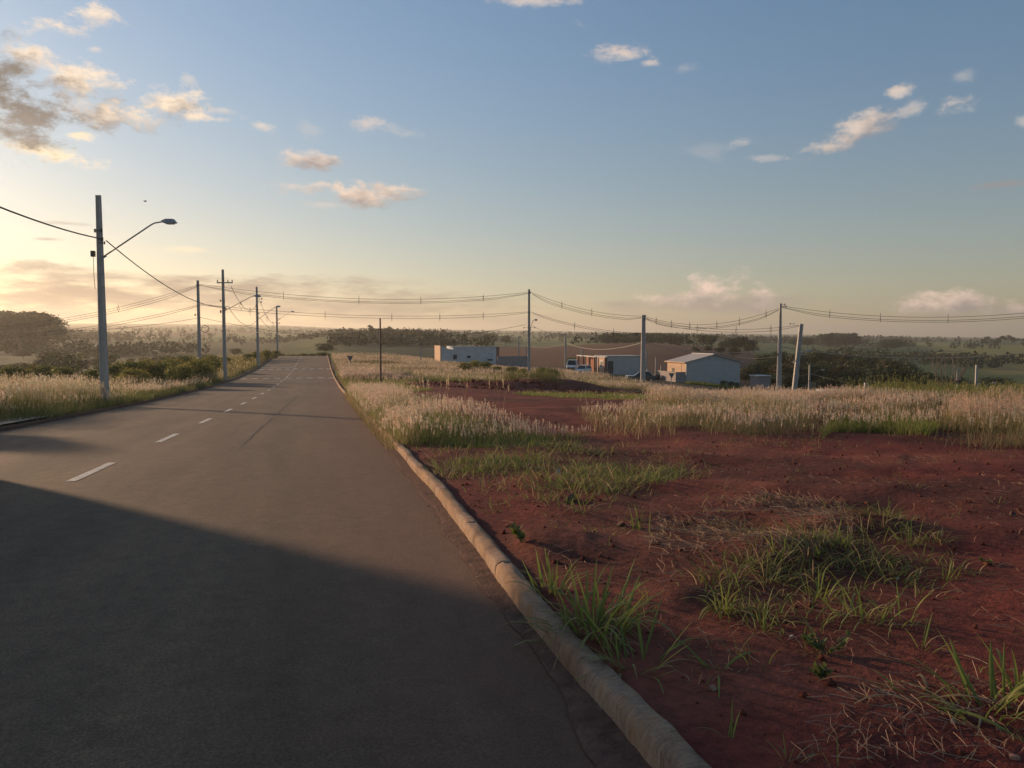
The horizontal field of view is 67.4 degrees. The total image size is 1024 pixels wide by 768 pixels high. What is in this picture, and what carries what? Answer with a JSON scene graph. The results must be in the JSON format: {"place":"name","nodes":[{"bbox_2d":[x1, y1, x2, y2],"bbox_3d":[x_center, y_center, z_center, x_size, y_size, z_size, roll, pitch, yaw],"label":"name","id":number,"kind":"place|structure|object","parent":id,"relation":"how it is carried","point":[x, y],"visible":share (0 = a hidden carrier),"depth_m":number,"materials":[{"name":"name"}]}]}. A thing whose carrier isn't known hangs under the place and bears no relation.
{"place":"outdoors","nodes":[
{"label":"outdoors","id":0,"kind":"place"},
{"bbox_2d":[0,377,214,421],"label":"grass","id":1,"kind":"structure","parent":0,"point":[68,408],"depth_m":31.20,"materials":[{"name":"plant"}]},
{"bbox_2d":[0,356,596,767],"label":"road","id":2,"kind":"structure","parent":0,"point":[292,584],"depth_m":5.14,"materials":[{"name":"asphalt"}]},
{"bbox_2d":[65,357,300,481],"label":"road markings","id":3,"kind":"object","parent":2,"relation":"on","point":[81,476],"visible":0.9,"depth_m":13.22,"materials":[{"name":"paint"}]},
{"bbox_2d":[358,415,651,767],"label":"gutter silt","id":4,"kind":"object","parent":2,"relation":"on","point":[604,741],"visible":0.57,"depth_m":3.96,"materials":[{"name":"soil"}]},
{"bbox_2d":[342,378,433,391],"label":"plume grass","id":5,"kind":"structure","parent":0,"point":[414,387],"depth_m":55.06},
{"bbox_2d":[0,323,1023,767],"bbox_3d":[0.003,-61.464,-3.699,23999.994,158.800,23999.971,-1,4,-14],"label":"ground","id":6,"kind":"structure","parent":0,"point":[764,691],"depth_m":6.13,"materials":[{"name":"soil"}]},
{"bbox_2d":[0,365,34,386],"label":"bush","id":7,"kind":"object","parent":6,"relation":"on","point":[7,370],"visible":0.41,"depth_m":70.10,"materials":[{"name":"green plant"}]},
{"bbox_2d":[0,315,59,345],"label":"tree","id":8,"kind":"object","parent":6,"relation":"on","point":[17,337],"visible":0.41,"depth_m":470.17,"materials":[{"name":"green plant"}]},
{"bbox_2d":[0,313,66,341],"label":"tree","id":9,"kind":"object","parent":6,"relation":"on","point":[16,321],"visible":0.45,"depth_m":470.16,"materials":[{"name":"green plant"}]},
{"bbox_2d":[2,314,71,349],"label":"tree","id":10,"kind":"object","parent":6,"relation":"on","point":[60,327],"visible":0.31,"depth_m":480.65,"materials":[{"name":"green plant"}]},
{"bbox_2d":[24,364,57,382],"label":"bush","id":11,"kind":"object","parent":6,"relation":"on","point":[36,370],"visible":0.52,"depth_m":73.87,"materials":[{"name":"green plant"}]},
{"bbox_2d":[10,316,76,342],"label":"tree","id":12,"kind":"object","parent":6,"relation":"on","point":[49,332],"visible":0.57,"depth_m":476.91,"materials":[{"name":"green plant"}]},
{"bbox_2d":[0,371,105,418],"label":"plume grass","id":13,"kind":"structure","parent":6,"relation":"on","point":[6,388],"depth_m":29.05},
{"bbox_2d":[39,357,84,372],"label":"tree","id":14,"kind":"object","parent":6,"relation":"on","point":[63,361],"visible":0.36,"depth_m":183.35,"materials":[{"name":"green plant"}]},
{"bbox_2d":[46,352,84,366],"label":"tree","id":15,"kind":"object","parent":6,"relation":"on","point":[68,356],"visible":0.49,"depth_m":212.66,"materials":[{"name":"green plant"}]},
{"bbox_2d":[51,366,80,382],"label":"bush","id":16,"kind":"object","parent":6,"relation":"on","point":[67,371],"visible":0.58,"depth_m":65.63,"materials":[{"name":"green plant"}]},
{"bbox_2d":[73,368,98,384],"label":"bush","id":17,"kind":"object","parent":6,"relation":"on","point":[90,372],"visible":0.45,"depth_m":57.72,"materials":[{"name":"green plant"}]},
{"bbox_2d":[92,364,126,384],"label":"bush","id":18,"kind":"object","parent":6,"relation":"on","point":[113,369],"visible":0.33,"depth_m":55.80,"materials":[{"name":"green plant"}]},
{"bbox_2d":[5,368,229,397],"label":"plume grass","id":19,"kind":"structure","parent":6,"relation":"on","point":[122,384],"depth_m":48.82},
{"bbox_2d":[114,360,145,382],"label":"bush","id":20,"kind":"object","parent":6,"relation":"on","point":[130,364],"visible":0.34,"depth_m":60.01,"materials":[{"name":"green plant"}]},
{"bbox_2d":[90,195,176,399],"bbox_3d":[-16.983,-3.494,34.707,3.988,10.002,0.325,0,3,4],"label":"utility pole","id":21,"kind":"object","parent":6,"relation":"on","point":[103,350],"visible":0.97,"depth_m":34.76,"materials":[{"name":"concrete"}]},
{"bbox_2d":[0,206,100,238],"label":"power cable","id":22,"kind":"object","parent":21,"relation":"attached to","point":[46,223],"visible":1,"depth_m":27.60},
{"bbox_2d":[113,367,154,390],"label":"bush","id":23,"kind":"object","parent":6,"relation":"on","point":[130,372],"visible":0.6,"depth_m":51.72,"materials":[{"name":"green plant"}]},
{"bbox_2d":[0,358,270,431],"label":"kerb","id":24,"kind":"structure","parent":6,"relation":"on","point":[16,426],"depth_m":29.14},
{"bbox_2d":[44,351,265,385],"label":"grass","id":25,"kind":"structure","parent":6,"relation":"on","point":[239,366],"depth_m":108.10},
{"bbox_2d":[139,361,173,383],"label":"bush","id":26,"kind":"object","parent":6,"relation":"on","point":[159,367],"visible":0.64,"depth_m":59.81,"materials":[{"name":"green plant"}]},
{"bbox_2d":[161,361,200,385],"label":"bush","id":27,"kind":"object","parent":6,"relation":"on","point":[184,371],"visible":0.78,"depth_m":57.63,"materials":[{"name":"green plant"}]},
{"bbox_2d":[180,357,218,383],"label":"bush","id":28,"kind":"object","parent":6,"relation":"on","point":[205,368],"visible":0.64,"depth_m":65.81,"materials":[{"name":"green plant"}]},
{"bbox_2d":[194,280,208,361],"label":"utility pole","id":29,"kind":"object","parent":6,"relation":"on","point":[199,328],"visible":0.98,"depth_m":89.62,"materials":[{"name":"concrete"}]},
{"bbox_2d":[2,284,199,329],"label":"power cable","id":30,"kind":"object","parent":29,"relation":"attached to","point":[95,312],"visible":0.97,"depth_m":97.73,"materials":[{"name":"rubber"}]},
{"bbox_2d":[217,269,260,379],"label":"utility pole","id":31,"kind":"object","parent":6,"relation":"on","point":[224,334],"visible":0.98,"depth_m":73.70,"materials":[{"name":"concrete"}]},
{"bbox_2d":[256,287,280,365],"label":"utility pole","id":32,"kind":"object","parent":6,"relation":"on","point":[257,338],"visible":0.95,"depth_m":111.67,"materials":[{"name":"concrete"}]},
{"bbox_2d":[335,365,412,381],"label":"plume grass","id":33,"kind":"structure","parent":6,"relation":"on","point":[366,371],"depth_m":70.08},
{"bbox_2d":[434,345,498,364],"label":"building","id":34,"kind":"structure","parent":6,"relation":"on","point":[468,353],"depth_m":131.21,"materials":[{"name":"paint"}]},
{"bbox_2d":[341,380,596,449],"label":"plume grass","id":35,"kind":"structure","parent":6,"relation":"on","point":[439,425],"depth_m":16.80,"materials":[{"name":"plant"}]},
{"bbox_2d":[331,352,610,380],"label":"plume grass","id":36,"kind":"structure","parent":6,"relation":"on","point":[429,364],"depth_m":110.08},
{"bbox_2d":[336,368,656,386],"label":"plume grass","id":37,"kind":"structure","parent":6,"relation":"on","point":[457,376],"depth_m":75.17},
{"bbox_2d":[0,324,1023,367],"bbox_3d":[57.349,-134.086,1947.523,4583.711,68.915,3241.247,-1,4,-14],"label":"woods","id":38,"kind":"object","parent":6,"relation":"on","point":[389,337],"visible":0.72,"depth_m":523.74,"materials":[{"name":"green plant"}]},
{"bbox_2d":[497,355,527,366],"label":"wall","id":39,"kind":"structure","parent":6,"relation":"on","point":[517,361],"depth_m":124.55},
{"bbox_2d":[508,523,527,542],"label":"leafy weed","id":40,"kind":"object","parent":6,"relation":"on","point":[520,534],"visible":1,"depth_m":6.35,"materials":[{"name":"green plant"}]},
{"bbox_2d":[327,355,711,767],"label":"kerb","id":41,"kind":"structure","parent":6,"relation":"on","point":[655,739],"depth_m":3.88,"materials":[{"name":"concrete"}]},
{"bbox_2d":[523,289,536,371],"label":"utility pole","id":42,"kind":"object","parent":6,"relation":"on","point":[529,329],"visible":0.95,"depth_m":100.64,"materials":[{"name":"concrete"}]},
{"bbox_2d":[201,284,529,303],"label":"power cable","id":43,"kind":"object","parent":42,"relation":"attached to","point":[366,301],"visible":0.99,"depth_m":94.65,"materials":[{"name":"rubber"}]},
{"bbox_2d":[203,304,530,318],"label":"power cable","id":44,"kind":"object","parent":42,"relation":"attached to","point":[370,315],"visible":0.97,"depth_m":95.58,"materials":[{"name":"rubber"}]},
{"bbox_2d":[503,364,565,384],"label":"tall weeds","id":45,"kind":"object","parent":6,"relation":"on","point":[548,376],"visible":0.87,"depth_m":66.06,"materials":[{"name":"green plant"}]},
{"bbox_2d":[414,379,660,395],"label":"soil clods","id":46,"kind":"object","parent":6,"relation":"on","point":[524,382],"visible":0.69,"depth_m":59.36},
{"bbox_2d":[506,547,600,596],"bbox_3d":[0.249,1.272,5.162,0.655,0.303,0.590,-1,4,-14],"label":"grass tuft","id":47,"kind":"object","parent":6,"relation":"on","point":[550,583],"visible":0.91,"depth_m":5.19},
{"bbox_2d":[407,432,715,507],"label":"grass","id":48,"kind":"structure","parent":6,"relation":"on","point":[594,471],"depth_m":10.98,"materials":[{"name":"plant"}]},
{"bbox_2d":[505,557,675,668],"bbox_3d":[0.478,1.318,4.338,0.891,0.571,0.882,-3,4,-38],"label":"grass tuft","id":49,"kind":"object","parent":6,"relation":"on","point":[601,614],"visible":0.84,"depth_m":4.40,"materials":[{"name":"plant"}]},
{"bbox_2d":[577,355,606,373],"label":"unfinished house","id":50,"kind":"structure","parent":6,"relation":"on","point":[591,361],"depth_m":135.27,"materials":[{"name":"brick"}]},
{"bbox_2d":[594,355,640,374],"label":"building","id":51,"kind":"structure","parent":6,"relation":"on","point":[623,364],"depth_m":130.84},
{"bbox_2d":[576,398,680,439],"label":"plume grass","id":52,"kind":"structure","parent":6,"relation":"on","point":[625,417],"depth_m":18.48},
{"bbox_2d":[607,504,656,532],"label":"grass tuft","id":53,"kind":"object","parent":6,"relation":"on","point":[637,526],"visible":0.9,"depth_m":7.15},
{"bbox_2d":[576,595,705,709],"bbox_3d":[0.597,1.358,3.839,0.678,0.451,0.788,1,4,21],"label":"grass tuft","id":54,"kind":"object","parent":6,"relation":"on","point":[617,648],"visible":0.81,"depth_m":3.95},
{"bbox_2d":[625,371,656,380],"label":"parked car","id":55,"kind":"object","parent":6,"relation":"on","point":[648,375],"visible":0.58,"depth_m":107.45,"materials":[{"name":"white paint"}]},
{"bbox_2d":[640,315,645,381],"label":"utility pole","id":56,"kind":"object","parent":6,"relation":"on","point":[643,341],"visible":0.9,"depth_m":94.78,"materials":[{"name":"concrete"}]},
{"bbox_2d":[560,442,757,530],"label":"grass","id":57,"kind":"structure","parent":6,"relation":"on","point":[663,477],"depth_m":9.88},
{"bbox_2d":[658,370,685,382],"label":"wall","id":58,"kind":"structure","parent":6,"relation":"on","point":[676,377],"depth_m":110.31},
{"bbox_2d":[595,380,774,399],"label":"plume grass","id":59,"kind":"structure","parent":6,"relation":"on","point":[640,386],"depth_m":73.02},
{"bbox_2d":[664,353,741,386],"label":"house","id":60,"kind":"structure","parent":6,"relation":"on","point":[703,367],"depth_m":111.30,"materials":[{"name":"metal"}]},
{"bbox_2d":[669,633,756,698],"bbox_3d":[1.094,1.441,3.796,0.512,0.247,0.642,-1,4,-14],"label":"grass tuft","id":61,"kind":"object","parent":6,"relation":"on","point":[728,664],"visible":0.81,"depth_m":3.85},
{"bbox_2d":[414,410,1023,767],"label":"soil clods","id":62,"kind":"object","parent":6,"relation":"on","point":[831,682],"visible":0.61,"depth_m":7.31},
{"bbox_2d":[418,443,1023,767],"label":"dry straw","id":63,"kind":"object","parent":6,"relation":"on","point":[808,568],"visible":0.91,"depth_m":5.44,"materials":[{"name":"plant"}]},
{"bbox_2d":[682,579,760,619],"bbox_3d":[1.254,1.320,4.660,0.482,0.243,0.489,-1,4,-14],"label":"grass tuft","id":64,"kind":"object","parent":6,"relation":"on","point":[716,608],"visible":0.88,"depth_m":4.63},
{"bbox_2d":[685,379,772,392],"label":"plume grass","id":65,"kind":"structure","parent":6,"relation":"on","point":[709,384],"depth_m":106.29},
{"bbox_2d":[439,430,1023,767],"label":"grass","id":66,"kind":"structure","parent":6,"relation":"on","point":[970,572],"depth_m":6.81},
{"bbox_2d":[740,367,757,384],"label":"tree","id":67,"kind":"object","parent":6,"relation":"on","point":[747,371],"visible":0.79,"depth_m":149.16,"materials":[{"name":"green plant"}]},
{"bbox_2d":[740,340,758,354],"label":"tree","id":68,"kind":"object","parent":6,"relation":"on","point":[749,347],"visible":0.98,"depth_m":378.04,"materials":[{"name":"green plant"}]},
{"bbox_2d":[626,487,879,581],"bbox_3d":[2.190,1.261,6.941,4.183,0.312,2.168,-3,5,-45],"label":"dry straw","id":69,"kind":"object","parent":6,"relation":"on","point":[822,511],"visible":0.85,"depth_m":6.93,"materials":[{"name":"plant"}]},
{"bbox_2d":[727,603,789,636],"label":"grass tuft","id":70,"kind":"object","parent":6,"relation":"on","point":[764,619],"visible":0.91,"depth_m":4.38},
{"bbox_2d":[749,375,770,387],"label":"shed","id":71,"kind":"structure","parent":6,"relation":"on","point":[758,380],"depth_m":104.51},
{"bbox_2d":[751,359,776,374],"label":"tree","id":72,"kind":"object","parent":6,"relation":"on","point":[763,365],"visible":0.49,"depth_m":175.09,"materials":[{"name":"green plant"}]},
{"bbox_2d":[764,364,793,383],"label":"tree","id":73,"kind":"object","parent":6,"relation":"on","point":[785,369],"visible":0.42,"depth_m":169.28,"materials":[{"name":"green plant"}]},
{"bbox_2d":[776,303,784,389],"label":"utility pole","id":74,"kind":"object","parent":6,"relation":"on","point":[779,369],"visible":0.97,"depth_m":84.84,"materials":[{"name":"concrete"}]},
{"bbox_2d":[647,308,778,329],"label":"power cable","id":75,"kind":"object","parent":74,"relation":"attached to","point":[716,324],"visible":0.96,"depth_m":89.27,"materials":[{"name":"rubber"}]},
{"bbox_2d":[782,306,1023,321],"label":"power cable","id":76,"kind":"object","parent":74,"relation":"attached to","point":[899,321],"visible":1,"depth_m":79.54,"materials":[{"name":"rubber"}]},
{"bbox_2d":[784,347,1023,358],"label":"power cable","id":77,"kind":"object","parent":74,"relation":"attached to","point":[911,358],"visible":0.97,"depth_m":77.74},
{"bbox_2d":[775,374,807,388],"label":"tree","id":78,"kind":"object","parent":6,"relation":"on","point":[785,382],"visible":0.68,"depth_m":135.72,"materials":[{"name":"green plant"}]},
{"bbox_2d":[784,353,809,367],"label":"tree","id":79,"kind":"object","parent":6,"relation":"on","point":[790,359],"visible":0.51,"depth_m":238.66,"materials":[{"name":"green plant"}]},
{"bbox_2d":[790,324,810,391],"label":"utility pole","id":80,"kind":"object","parent":6,"relation":"on","point":[797,361],"visible":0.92,"depth_m":74.88,"materials":[{"name":"concrete"}]},
{"bbox_2d":[798,362,832,382],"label":"tree","id":81,"kind":"object","parent":6,"relation":"on","point":[819,372],"visible":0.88,"depth_m":170.49,"materials":[{"name":"green plant"}]},
{"bbox_2d":[620,496,1015,639],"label":"grass","id":82,"kind":"structure","parent":6,"relation":"on","point":[886,514],"depth_m":5.53,"materials":[{"name":"plant"}]},
{"bbox_2d":[808,661,833,679],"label":"leafy weed","id":83,"kind":"object","parent":6,"relation":"on","point":[820,671],"visible":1,"depth_m":3.69,"materials":[{"name":"green plant"}]},
{"bbox_2d":[784,564,858,604],"bbox_3d":[1.984,1.301,4.910,0.494,0.254,0.592,2,4,25],"label":"grass tuft","id":84,"kind":"object","parent":6,"relation":"on","point":[819,591],"visible":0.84,"depth_m":4.97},
{"bbox_2d":[808,349,837,364],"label":"tree","id":85,"kind":"object","parent":6,"relation":"on","point":[821,357],"visible":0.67,"depth_m":257.18,"materials":[{"name":"green plant"}]},
{"bbox_2d":[801,629,850,654],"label":"leafy weed","id":86,"kind":"object","parent":6,"relation":"on","point":[814,643],"visible":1,"depth_m":4.04,"materials":[{"name":"green plant"}]},
{"bbox_2d":[813,376,840,388],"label":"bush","id":87,"kind":"object","parent":6,"relation":"on","point":[827,380],"visible":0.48,"depth_m":131.58,"materials":[{"name":"green plant"}]},
{"bbox_2d":[826,351,860,365],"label":"tree","id":88,"kind":"object","parent":6,"relation":"on","point":[841,358],"visible":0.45,"depth_m":251.20,"materials":[{"name":"green plant"}]},
{"bbox_2d":[832,333,858,344],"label":"tree","id":89,"kind":"object","parent":6,"relation":"on","point":[844,341],"visible":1,"depth_m":858.57,"materials":[{"name":"green plant"}]},
{"bbox_2d":[827,363,869,383],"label":"tree","id":90,"kind":"object","parent":6,"relation":"on","point":[838,368],"visible":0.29,"depth_m":171.87,"materials":[{"name":"green plant"}]},
{"bbox_2d":[829,376,877,389],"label":"bush","id":91,"kind":"object","parent":6,"relation":"on","point":[842,379],"visible":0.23,"depth_m":129.48,"materials":[{"name":"green plant"}]},
{"bbox_2d":[809,581,914,631],"bbox_3d":[2.055,1.305,4.508,0.556,0.243,0.555,0,3,7],"label":"grass tuft","id":92,"kind":"object","parent":6,"relation":"on","point":[861,611],"visible":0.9,"depth_m":4.52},
{"bbox_2d":[837,367,888,383],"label":"tree","id":93,"kind":"object","parent":6,"relation":"on","point":[854,373],"visible":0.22,"depth_m":165.26,"materials":[{"name":"green plant"}]},
{"bbox_2d":[857,354,892,368],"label":"tree","id":94,"kind":"object","parent":6,"relation":"on","point":[873,363],"visible":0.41,"depth_m":236.45,"materials":[{"name":"green plant"}]},
{"bbox_2d":[818,402,942,439],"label":"plume grass","id":95,"kind":"structure","parent":6,"relation":"on","point":[878,424],"depth_m":17.05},
{"bbox_2d":[846,582,935,636],"bbox_3d":[2.181,1.293,4.423,0.533,0.284,0.456,-1,4,-14],"label":"grass tuft","id":96,"kind":"object","parent":6,"relation":"on","point":[874,604],"visible":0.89,"depth_m":4.42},
{"bbox_2d":[856,365,931,390],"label":"tree","id":97,"kind":"object","parent":6,"relation":"on","point":[891,371],"visible":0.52,"depth_m":148.51,"materials":[{"name":"green plant"}]},
{"bbox_2d":[875,359,912,375],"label":"tree","id":98,"kind":"object","parent":6,"relation":"on","point":[894,363],"visible":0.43,"depth_m":225.25,"materials":[{"name":"green plant"}]},
{"bbox_2d":[788,660,1023,767],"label":"dry straw","id":99,"kind":"object","parent":6,"relation":"on","point":[932,705],"visible":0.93,"depth_m":3.19,"materials":[{"name":"plant"}]},
{"bbox_2d":[886,518,931,547],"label":"grass tuft","id":100,"kind":"object","parent":6,"relation":"on","point":[922,540],"visible":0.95,"depth_m":6.40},
{"bbox_2d":[817,669,1023,742],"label":"grass tuft","id":101,"kind":"object","parent":6,"relation":"on","point":[961,712],"visible":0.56,"depth_m":3.38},
{"bbox_2d":[832,372,1023,412],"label":"tall weeds","id":102,"kind":"object","parent":6,"relation":"on","point":[929,386],"visible":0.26,"depth_m":25.55,"materials":[{"name":"beige plant"}]},
{"bbox_2d":[901,612,955,654],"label":"grass tuft","id":103,"kind":"object","parent":6,"relation":"on","point":[927,636],"visible":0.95,"depth_m":4.06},
{"bbox_2d":[928,351,970,389],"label":"bare shrub","id":104,"kind":"object","parent":6,"relation":"on","point":[957,380],"visible":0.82,"depth_m":40.06,"materials":[{"name":"grey plant"}]},
{"bbox_2d":[895,629,1023,735],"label":"grass tuft","id":105,"kind":"object","parent":6,"relation":"on","point":[966,682],"visible":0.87,"depth_m":3.43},
{"bbox_2d":[933,386,1023,433],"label":"plume grass","id":106,"kind":"structure","parent":6,"relation":"on","point":[964,405],"depth_m":16.85,"materials":[{"name":"plant"}]},
{"bbox_2d":[973,376,1016,388],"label":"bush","id":107,"kind":"object","parent":6,"relation":"on","point":[997,380],"visible":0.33,"depth_m":175.40,"materials":[{"name":"green plant"}]},
{"bbox_2d":[976,633,1023,695],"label":"grass tuft","id":108,"kind":"object","parent":6,"relation":"on","point":[1016,676],"visible":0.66,"depth_m":3.50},
{"bbox_2d":[0,0,1023,337],"label":"sky","id":109,"kind":"structure","parent":0,"point":[683,162],"materials":[{"name":"blue"}]},
{"bbox_2d":[512,390,663,399],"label":"plume grass","id":110,"kind":"structure","parent":0,"point":[614,395],"depth_m":47.18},
{"bbox_2d":[569,373,735,392],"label":"street","id":111,"kind":"structure","parent":0,"point":[646,382],"depth_m":92.59,"materials":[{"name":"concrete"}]},
{"bbox_2d":[615,383,1023,452],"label":"plume grass","id":112,"kind":"structure","parent":0,"point":[759,407],"depth_m":20.36,"materials":[{"name":"plant"}]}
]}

